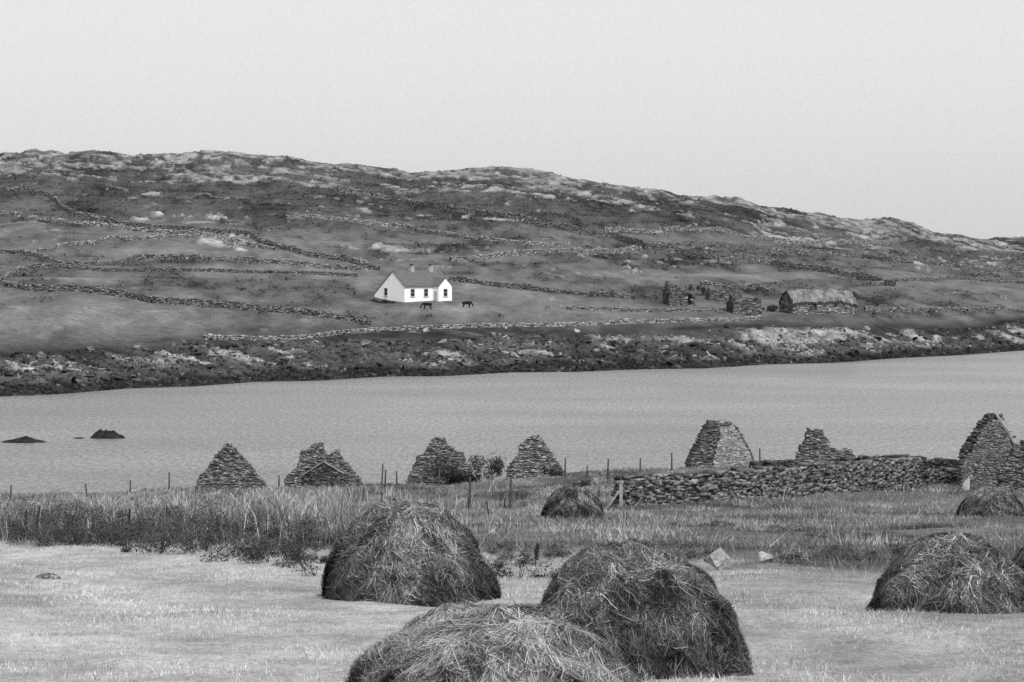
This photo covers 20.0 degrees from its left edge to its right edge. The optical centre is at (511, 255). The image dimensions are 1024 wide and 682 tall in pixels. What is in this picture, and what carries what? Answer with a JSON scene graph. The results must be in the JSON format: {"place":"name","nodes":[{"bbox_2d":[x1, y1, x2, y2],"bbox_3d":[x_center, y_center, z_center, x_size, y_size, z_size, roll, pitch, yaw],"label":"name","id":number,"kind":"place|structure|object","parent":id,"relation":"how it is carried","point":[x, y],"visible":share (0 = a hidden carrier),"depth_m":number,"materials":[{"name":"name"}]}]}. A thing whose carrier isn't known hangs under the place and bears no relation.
{"place":"outdoors","nodes":[
{"label":"outdoors","id":0,"kind":"place"},
{"bbox_2d":[0,149,1023,396],"bbox_3d":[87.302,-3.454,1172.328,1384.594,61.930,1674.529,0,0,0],"label":"hillside","id":1,"kind":"structure","parent":0,"point":[64,323],"depth_m":639.51,"materials":[{"name":"plant"}]},
{"bbox_2d":[4,370,15,375],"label":"boulder","id":2,"kind":"object","parent":1,"relation":"on","point":[9,373],"visible":1,"depth_m":426.07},
{"bbox_2d":[1,262,63,280],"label":"dry stone wall","id":3,"kind":"structure","parent":1,"relation":"on","point":[17,270],"depth_m":550.21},
{"bbox_2d":[29,360,41,365],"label":"boulder","id":4,"kind":"object","parent":1,"relation":"on","point":[35,363],"visible":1,"depth_m":434.26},
{"bbox_2d":[84,346,94,350],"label":"boulder","id":5,"kind":"object","parent":1,"relation":"on","point":[89,348],"visible":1,"depth_m":453.69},
{"bbox_2d":[0,211,215,233],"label":"dry stone wall","id":6,"kind":"structure","parent":1,"relation":"on","point":[91,223],"depth_m":675.14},
{"bbox_2d":[37,232,275,251],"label":"dry stone wall","id":7,"kind":"structure","parent":1,"relation":"on","point":[145,237],"depth_m":644.62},
{"bbox_2d":[159,349,172,355],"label":"rock slab","id":8,"kind":"object","parent":1,"relation":"on","point":[164,352],"visible":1,"depth_m":463.02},
{"bbox_2d":[0,249,367,269],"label":"dry stone wall","id":9,"kind":"structure","parent":1,"relation":"on","point":[151,256],"depth_m":605.41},
{"bbox_2d":[0,280,370,326],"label":"dry stone wall","id":10,"kind":"structure","parent":1,"relation":"on","point":[174,300],"depth_m":517.58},
{"bbox_2d":[0,185,379,269],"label":"dry stone wall","id":11,"kind":"structure","parent":1,"relation":"on","point":[253,236],"depth_m":682.02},
{"bbox_2d":[62,265,357,276],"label":"dry stone wall","id":12,"kind":"structure","parent":1,"relation":"on","point":[92,268],"depth_m":577.91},
{"bbox_2d":[207,350,215,356],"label":"boulder","id":13,"kind":"object","parent":1,"relation":"on","point":[210,353],"visible":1,"depth_m":465.55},
{"bbox_2d":[361,342,372,348],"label":"boulder","id":14,"kind":"object","parent":1,"relation":"on","point":[367,344],"visible":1,"depth_m":494.28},
{"bbox_2d":[369,298,394,302],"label":"stone wall","id":15,"kind":"structure","parent":1,"relation":"on","point":[377,301],"depth_m":559.06,"materials":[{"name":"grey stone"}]},
{"bbox_2d":[373,264,452,301],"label":"white house","id":16,"kind":"structure","parent":1,"relation":"on","point":[411,284],"depth_m":565.66,"materials":[{"name":"paint"}]},
{"bbox_2d":[410,289,414,296],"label":"window","id":17,"kind":"structure","parent":16,"relation":"in","point":[412,291],"depth_m":563.24,"materials":[{"name":"glass"}]},
{"bbox_2d":[420,302,431,308],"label":"cow","id":18,"kind":"object","parent":1,"relation":"on","point":[427,304],"visible":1,"depth_m":549.07},
{"bbox_2d":[285,213,572,245],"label":"dry stone wall","id":19,"kind":"structure","parent":1,"relation":"on","point":[411,227],"depth_m":728.00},
{"bbox_2d":[436,351,453,355],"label":"rock slab","id":20,"kind":"object","parent":1,"relation":"on","point":[443,353],"visible":1,"depth_m":496.16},
{"bbox_2d":[462,301,473,306],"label":"cow","id":21,"kind":"object","parent":1,"relation":"on","point":[467,302],"visible":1,"depth_m":557.75},
{"bbox_2d":[202,315,761,340],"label":"dry stone wall","id":22,"kind":"structure","parent":1,"relation":"on","point":[409,327],"depth_m":530.06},
{"bbox_2d":[0,320,1023,395],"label":"shore rubble","id":23,"kind":"object","parent":1,"relation":"on","point":[478,359],"visible":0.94,"depth_m":495.74,"materials":[{"name":"stone"}]},
{"bbox_2d":[0,152,1023,318],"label":"heather","id":24,"kind":"object","parent":1,"relation":"on","point":[400,216],"visible":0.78,"depth_m":768.75,"materials":[{"name":"grey plant"}]},
{"bbox_2d":[448,276,628,298],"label":"dry stone wall","id":25,"kind":"structure","parent":1,"relation":"on","point":[519,286],"depth_m":601.65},
{"bbox_2d":[449,245,641,261],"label":"dry stone wall","id":26,"kind":"structure","parent":1,"relation":"on","point":[514,252],"depth_m":688.19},
{"bbox_2d":[337,187,896,286],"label":"dry stone wall","id":27,"kind":"structure","parent":1,"relation":"on","point":[743,257],"depth_m":758.07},
{"bbox_2d":[567,306,726,311],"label":"dry stone wall","id":28,"kind":"structure","parent":1,"relation":"on","point":[645,309],"depth_m":578.18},
{"bbox_2d":[662,280,695,305],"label":"stone ruin","id":29,"kind":"object","parent":1,"relation":"on","point":[675,295],"visible":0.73,"depth_m":595.27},
{"bbox_2d":[679,337,695,343],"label":"rock slab","id":30,"kind":"object","parent":1,"relation":"on","point":[686,340],"visible":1,"depth_m":532.70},
{"bbox_2d":[696,285,706,295],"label":"tree","id":31,"kind":"object","parent":1,"relation":"on","point":[703,289],"visible":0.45,"depth_m":623.46,"materials":[{"name":"grey plant"}]},
{"bbox_2d":[706,287,741,302],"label":"stone ruin","id":32,"kind":"object","parent":1,"relation":"on","point":[720,295],"visible":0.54,"depth_m":612.57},
{"bbox_2d":[700,280,768,294],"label":"dry stone wall","id":33,"kind":"structure","parent":1,"relation":"on","point":[764,289],"depth_m":654.01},
{"bbox_2d":[726,293,761,315],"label":"stone ruin","id":34,"kind":"object","parent":1,"relation":"on","point":[750,306],"visible":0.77,"depth_m":590.72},
{"bbox_2d":[603,224,899,245],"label":"dry stone wall","id":35,"kind":"structure","parent":1,"relation":"on","point":[688,227],"depth_m":846.25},
{"bbox_2d":[762,305,777,311],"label":"bramble bush","id":36,"kind":"object","parent":1,"relation":"on","point":[773,308],"visible":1,"depth_m":609.57,"materials":[{"name":"grey plant"}]},
{"bbox_2d":[779,288,857,315],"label":"thatched cottage","id":37,"kind":"structure","parent":1,"relation":"on","point":[816,301],"depth_m":607.48,"materials":[{"name":"stone"}]},
{"bbox_2d":[644,240,1022,272],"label":"dry stone wall","id":38,"kind":"structure","parent":1,"relation":"on","point":[746,246],"depth_m":812.72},
{"bbox_2d":[825,332,846,340],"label":"rock slab","id":39,"kind":"object","parent":1,"relation":"on","point":[838,337],"visible":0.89,"depth_m":562.36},
{"bbox_2d":[864,304,1004,312],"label":"dry stone wall","id":40,"kind":"structure","parent":1,"relation":"on","point":[948,309],"depth_m":643.77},
{"bbox_2d":[869,275,1023,285],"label":"dry stone wall","id":41,"kind":"structure","parent":1,"relation":"on","point":[928,279],"depth_m":771.83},
{"bbox_2d":[972,333,984,339],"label":"rock slab","id":42,"kind":"object","parent":1,"relation":"on","point":[979,336],"visible":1,"depth_m":607.31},
{"bbox_2d":[0,350,1023,494],"bbox_3d":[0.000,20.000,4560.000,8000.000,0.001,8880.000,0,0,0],"label":"water","id":43,"kind":"structure","parent":0,"point":[932,407],"depth_m":359.02,"materials":[{"name":"liquid"}]},
{"bbox_2d":[2,436,45,442],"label":"rock islet","id":44,"kind":"object","parent":43,"relation":"in","point":[26,439],"visible":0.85,"depth_m":310.93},
{"bbox_2d":[90,429,124,438],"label":"rock islet","id":45,"kind":"object","parent":43,"relation":"in","point":[104,434],"visible":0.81,"depth_m":317.93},
{"bbox_2d":[0,466,1023,681],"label":"ground","id":46,"kind":"structure","parent":0,"point":[899,650],"depth_m":45.16,"materials":[{"name":"plant"}]},
{"bbox_2d":[0,504,44,536],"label":"bramble bush","id":47,"kind":"object","parent":46,"relation":"on","point":[16,527],"visible":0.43,"depth_m":81.65,"materials":[{"name":"grey plant"}]},
{"bbox_2d":[0,491,51,517],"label":"bramble bush","id":48,"kind":"object","parent":46,"relation":"on","point":[5,495],"visible":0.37,"depth_m":122.71,"materials":[{"name":"grey plant"}]},
{"bbox_2d":[4,498,75,540],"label":"bramble bush","id":49,"kind":"object","parent":46,"relation":"on","point":[14,525],"visible":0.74,"depth_m":77.55,"materials":[{"name":"grey plant"}]},
{"bbox_2d":[35,573,61,579],"bbox_3d":[-8.703,6.033,54.498,0.555,0.156,0.585,0,0,0],"label":"boulder","id":50,"kind":"object","parent":46,"relation":"on","point":[51,576],"visible":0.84,"depth_m":54.37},
{"bbox_2d":[4,505,132,545],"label":"bramble bush","id":51,"kind":"object","parent":46,"relation":"on","point":[70,526],"visible":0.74,"depth_m":68.34,"materials":[{"name":"grey plant"}]},
{"bbox_2d":[5,494,139,532],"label":"bramble bush","id":52,"kind":"object","parent":46,"relation":"on","point":[56,517],"visible":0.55,"depth_m":85.76,"materials":[{"name":"grey plant"}]},
{"bbox_2d":[9,489,149,524],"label":"bramble bush","id":53,"kind":"object","parent":46,"relation":"on","point":[61,503],"visible":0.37,"depth_m":107.21,"materials":[{"name":"grey plant"}]},
{"bbox_2d":[41,502,179,525],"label":"bramble bush","id":54,"kind":"object","parent":46,"relation":"on","point":[122,512],"visible":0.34,"depth_m":98.29,"materials":[{"name":"grey plant"}]},
{"bbox_2d":[64,485,158,546],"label":"bramble bush","id":55,"kind":"object","parent":46,"relation":"on","point":[106,521],"visible":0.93,"depth_m":67.46,"materials":[{"name":"grey plant"}]},
{"bbox_2d":[82,498,192,534],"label":"bramble bush","id":56,"kind":"object","parent":46,"relation":"on","point":[142,518],"visible":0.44,"depth_m":82.09,"materials":[{"name":"grey plant"}]},
{"bbox_2d":[103,513,210,553],"bbox_3d":[-7.676,5.986,63.076,2.140,1.047,3.583,0,0,-19],"label":"bramble bush","id":57,"kind":"object","parent":46,"relation":"on","point":[161,548],"visible":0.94,"depth_m":62.50,"materials":[{"name":"grey plant"}]},
{"bbox_2d":[134,499,234,532],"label":"bramble bush","id":58,"kind":"object","parent":46,"relation":"on","point":[173,511],"visible":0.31,"depth_m":88.89,"materials":[{"name":"grey plant"}]},
{"bbox_2d":[148,505,232,524],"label":"bramble bush","id":59,"kind":"object","parent":46,"relation":"on","point":[185,513],"visible":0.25,"depth_m":100.25,"materials":[{"name":"grey plant"}]},
{"bbox_2d":[163,492,277,553],"bbox_3d":[-6.328,5.817,63.520,2.598,1.616,4.493,0,0,-8],"label":"bramble bush","id":60,"kind":"object","parent":46,"relation":"on","point":[214,515],"visible":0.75,"depth_m":62.79,"materials":[{"name":"grey plant"}]},
{"bbox_2d":[195,442,266,489],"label":"ruined gable","id":61,"kind":"structure","parent":46,"relation":"on","point":[227,463],"depth_m":214.69,"materials":[{"name":"stone"}]},
{"bbox_2d":[174,496,293,526],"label":"bramble bush","id":62,"kind":"object","parent":46,"relation":"on","point":[246,515],"visible":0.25,"depth_m":97.85,"materials":[{"name":"grey plant"}]},
{"bbox_2d":[184,527,290,563],"bbox_3d":[-5.635,5.988,60.066,2.217,0.726,4.162,0,0,0],"label":"bramble bush","id":63,"kind":"object","parent":46,"relation":"on","point":[233,552],"visible":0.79,"depth_m":59.58,"materials":[{"name":"grey plant"}]},
{"bbox_2d":[188,509,290,538],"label":"bramble bush","id":64,"kind":"object","parent":46,"relation":"on","point":[229,525],"visible":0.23,"depth_m":72.04,"materials":[{"name":"grey plant"}]},
{"bbox_2d":[211,519,323,564],"bbox_3d":[-5.070,6.016,60.174,2.289,1.209,4.468,0,0,0],"label":"bramble bush","id":65,"kind":"object","parent":46,"relation":"on","point":[267,559],"visible":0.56,"depth_m":59.69,"materials":[{"name":"grey plant"}]},
{"bbox_2d":[227,507,308,544],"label":"bramble bush","id":66,"kind":"object","parent":46,"relation":"on","point":[254,525],"visible":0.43,"depth_m":67.96,"materials":[{"name":"grey plant"}]},
{"bbox_2d":[242,525,339,576],"bbox_3d":[-4.273,5.770,57.572,1.780,1.163,5.292,0,0,7],"label":"bramble bush","id":67,"kind":"object","parent":46,"relation":"on","point":[299,557],"visible":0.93,"depth_m":57.09,"materials":[{"name":"grey plant"}]},
{"bbox_2d":[265,510,341,546],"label":"bramble bush","id":68,"kind":"object","parent":46,"relation":"on","point":[313,527],"visible":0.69,"depth_m":65.17,"materials":[{"name":"grey plant"}]},
{"bbox_2d":[284,442,362,488],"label":"ruined gable","id":69,"kind":"structure","parent":46,"relation":"on","point":[317,465],"depth_m":214.64,"materials":[{"name":"stone"}]},
{"bbox_2d":[317,496,503,606],"bbox_3d":[-1.724,5.181,49.834,3.268,2.143,3.110,0,0,0],"label":"haycock","id":70,"kind":"object","parent":46,"relation":"on","point":[394,550],"visible":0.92,"depth_m":48.91,"materials":[{"name":"plant"}]},
{"bbox_2d":[405,437,473,484],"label":"ruined gable","id":71,"kind":"structure","parent":46,"relation":"on","point":[419,473],"depth_m":214.65,"materials":[{"name":"stone"}]},
{"bbox_2d":[426,450,508,484],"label":"bramble bush","id":72,"kind":"object","parent":46,"relation":"on","point":[455,475],"visible":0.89,"depth_m":212.42,"materials":[{"name":"grey plant"}]},
{"bbox_2d":[469,477,470,507],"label":"fence post","id":73,"kind":"object","parent":46,"relation":"on","point":[469,491],"visible":0.7,"depth_m":155.39,"materials":[{"name":"wood"}]},
{"bbox_2d":[467,451,502,481],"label":"bramble bush","id":74,"kind":"object","parent":46,"relation":"on","point":[478,469],"visible":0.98,"depth_m":212.41,"materials":[{"name":"grey plant"}]},
{"bbox_2d":[0,466,977,546],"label":"tall grass","id":75,"kind":"structure","parent":46,"relation":"on","point":[334,505],"depth_m":123.44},
{"bbox_2d":[338,596,648,681],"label":"haycock","id":76,"kind":"object","parent":46,"relation":"on","point":[469,641],"visible":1,"depth_m":27.91,"materials":[{"name":"plant"}]},
{"bbox_2d":[485,537,532,566],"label":"weed clump","id":77,"kind":"object","parent":46,"relation":"on","point":[503,556],"visible":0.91,"depth_m":61.07,"materials":[{"name":"grey plant"}]},
{"bbox_2d":[509,476,511,507],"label":"fence post","id":78,"kind":"object","parent":46,"relation":"on","point":[510,499],"visible":0.78,"depth_m":151.68,"materials":[{"name":"wood"}]},
{"bbox_2d":[0,461,1023,571],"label":"meadow grass","id":79,"kind":"structure","parent":46,"relation":"on","point":[732,517],"depth_m":115.76,"materials":[{"name":"plant"}]},
{"bbox_2d":[484,545,559,578],"bbox_3d":[0.171,5.963,55.978,1.778,0.865,1.188,0,0,-22],"label":"weed clump","id":80,"kind":"object","parent":46,"relation":"on","point":[500,566],"visible":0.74,"depth_m":55.90,"materials":[{"name":"grey plant"}]},
{"bbox_2d":[526,566,536,572],"bbox_3d":[0.412,6.148,56.888,0.239,0.166,0.156,0,0,-34],"label":"boulder","id":81,"kind":"object","parent":46,"relation":"on","point":[530,569],"visible":0.78,"depth_m":56.85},
{"bbox_2d":[505,435,563,479],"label":"ruined gable","id":82,"kind":"structure","parent":46,"relation":"on","point":[535,454],"depth_m":214.72,"materials":[{"name":"stone"}]},
{"bbox_2d":[533,543,539,564],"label":"dock plant","id":83,"kind":"object","parent":46,"relation":"on","point":[536,550],"visible":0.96,"depth_m":59.39,"materials":[{"name":"black plant"}]},
{"bbox_2d":[540,464,563,475],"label":"bramble bush","id":84,"kind":"object","parent":46,"relation":"on","point":[554,472],"visible":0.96,"depth_m":213.14,"materials":[{"name":"grey plant"}]},
{"bbox_2d":[540,538,582,561],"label":"weed clump","id":85,"kind":"object","parent":46,"relation":"on","point":[558,553],"visible":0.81,"depth_m":61.22,"materials":[{"name":"grey plant"}]},
{"bbox_2d":[540,485,604,518],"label":"haycock","id":86,"kind":"object","parent":46,"relation":"on","point":[577,501],"visible":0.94,"depth_m":129.13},
{"bbox_2d":[573,478,589,485],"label":"rubble wall","id":87,"kind":"structure","parent":46,"relation":"on","point":[585,481],"depth_m":189.73,"materials":[{"name":"stone"}]},
{"bbox_2d":[607,459,608,479],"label":"fence post","id":88,"kind":"object","parent":46,"relation":"on","point":[608,469],"visible":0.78,"depth_m":196.18,"materials":[{"name":"wood"}]},
{"bbox_2d":[607,484,622,507],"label":"gate post","id":89,"kind":"object","parent":46,"relation":"on","point":[620,492],"visible":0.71,"depth_m":148.42,"materials":[{"name":"grey wood"}]},
{"bbox_2d":[539,537,754,679],"bbox_3d":[1.577,4.423,35.383,2.781,2.030,2.737,0,0,-33],"label":"haycock","id":90,"kind":"object","parent":46,"relation":"on","point":[652,610],"visible":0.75,"depth_m":34.61,"materials":[{"name":"plant"}]},
{"bbox_2d":[636,537,706,559],"bbox_3d":[3.312,6.274,61.987,1.801,0.514,3.445,0,0,0],"label":"weed clump","id":91,"kind":"object","parent":46,"relation":"on","point":[692,555],"visible":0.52,"depth_m":62.18,"materials":[{"name":"grey plant"}]},
{"bbox_2d":[662,519,736,527],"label":"weed clump","id":92,"kind":"object","parent":46,"relation":"on","point":[717,523],"visible":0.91,"depth_m":101.71,"materials":[{"name":"grey plant"}]},
{"bbox_2d":[686,545,716,563],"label":"weed clump","id":93,"kind":"object","parent":46,"relation":"on","point":[707,552],"visible":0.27,"depth_m":61.34,"materials":[{"name":"grey plant"}]},
{"bbox_2d":[684,420,754,467],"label":"ruined gable","id":94,"kind":"structure","parent":46,"relation":"on","point":[721,443],"depth_m":214.41,"materials":[{"name":"stone"}]},
{"bbox_2d":[705,547,733,569],"bbox_3d":[4.103,5.987,57.063,0.581,0.436,0.479,31,-6,-20],"label":"boulder","id":95,"kind":"object","parent":46,"relation":"on","point":[719,558],"visible":0.88,"depth_m":56.89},
{"bbox_2d":[759,551,772,560],"bbox_3d":[5.268,6.251,60.504,0.298,0.199,0.196,0,0,-19],"label":"boulder","id":96,"kind":"object","parent":46,"relation":"on","point":[763,555],"visible":1,"depth_m":60.43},
{"bbox_2d":[611,457,923,505],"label":"rubble wall","id":97,"kind":"structure","parent":46,"relation":"on","point":[805,477],"depth_m":156.77,"materials":[{"name":"stone"}]},
{"bbox_2d":[748,459,801,467],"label":"rubble wall","id":98,"kind":"structure","parent":46,"relation":"on","point":[783,463],"depth_m":207.21,"materials":[{"name":"stone"}]},
{"bbox_2d":[762,544,828,565],"bbox_3d":[5.911,6.284,61.163,1.419,0.420,3.123,0,0,0],"label":"weed clump","id":99,"kind":"object","parent":46,"relation":"on","point":[794,556],"visible":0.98,"depth_m":60.84,"materials":[{"name":"grey plant"}]},
{"bbox_2d":[757,519,845,533],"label":"weed clump","id":100,"kind":"object","parent":46,"relation":"on","point":[799,529],"visible":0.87,"depth_m":87.04,"materials":[{"name":"grey plant"}]},
{"bbox_2d":[794,428,855,464],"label":"ruined gable","id":101,"kind":"structure","parent":46,"relation":"on","point":[815,445],"depth_m":212.63,"materials":[{"name":"stone"}]},
{"bbox_2d":[794,540,855,561],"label":"weed clump","id":102,"kind":"object","parent":46,"relation":"on","point":[830,547],"visible":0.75,"depth_m":62.68,"materials":[{"name":"grey plant"}]},
{"bbox_2d":[826,544,878,561],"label":"weed clump","id":103,"kind":"object","parent":46,"relation":"on","point":[857,556],"visible":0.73,"depth_m":62.32,"materials":[{"name":"grey plant"}]},
{"bbox_2d":[803,527,916,542],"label":"weed clump","id":104,"kind":"object","parent":46,"relation":"on","point":[840,534],"visible":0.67,"depth_m":77.86,"materials":[{"name":"grey plant"}]},
{"bbox_2d":[835,454,958,467],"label":"rubble wall","id":105,"kind":"structure","parent":46,"relation":"on","point":[935,461],"depth_m":195.06,"materials":[{"name":"stone"}]},
{"bbox_2d":[884,538,914,553],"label":"weed clump","id":106,"kind":"object","parent":46,"relation":"on","point":[902,547],"visible":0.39,"depth_m":63.20,"materials":[{"name":"grey plant"}]},
{"bbox_2d":[920,466,958,486],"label":"rubble wall","id":107,"kind":"structure","parent":46,"relation":"on","point":[938,474],"depth_m":174.66,"materials":[{"name":"stone"}]},
{"bbox_2d":[865,528,1023,613],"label":"haycock","id":108,"kind":"object","parent":46,"relation":"on","point":[956,572],"visible":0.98,"depth_m":44.08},
{"bbox_2d":[962,477,969,490],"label":"boulder","id":109,"kind":"object","parent":46,"relation":"on","point":[966,483],"visible":0.72,"depth_m":163.34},
{"bbox_2d":[956,412,1018,486],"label":"ruined gable","id":110,"kind":"structure","parent":46,"relation":"on","point":[987,445],"depth_m":171.75,"materials":[{"name":"stone"}]},
{"bbox_2d":[955,485,1023,516],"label":"haycock","id":111,"kind":"object","parent":46,"relation":"on","point":[997,500],"visible":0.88,"depth_m":127.20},
{"bbox_2d":[996,440,1023,489],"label":"ruined gable","id":112,"kind":"structure","parent":46,"relation":"on","point":[1010,473],"depth_m":165.71,"materials":[{"name":"stone"}]},
{"bbox_2d":[1011,545,1023,570],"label":"haycock","id":113,"kind":"object","parent":46,"relation":"on","point":[1018,560],"visible":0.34,"depth_m":54.01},
{"bbox_2d":[0,0,1023,238],"label":"sky","id":114,"kind":"structure","parent":0,"point":[907,110],"materials":[{"name":"white"}]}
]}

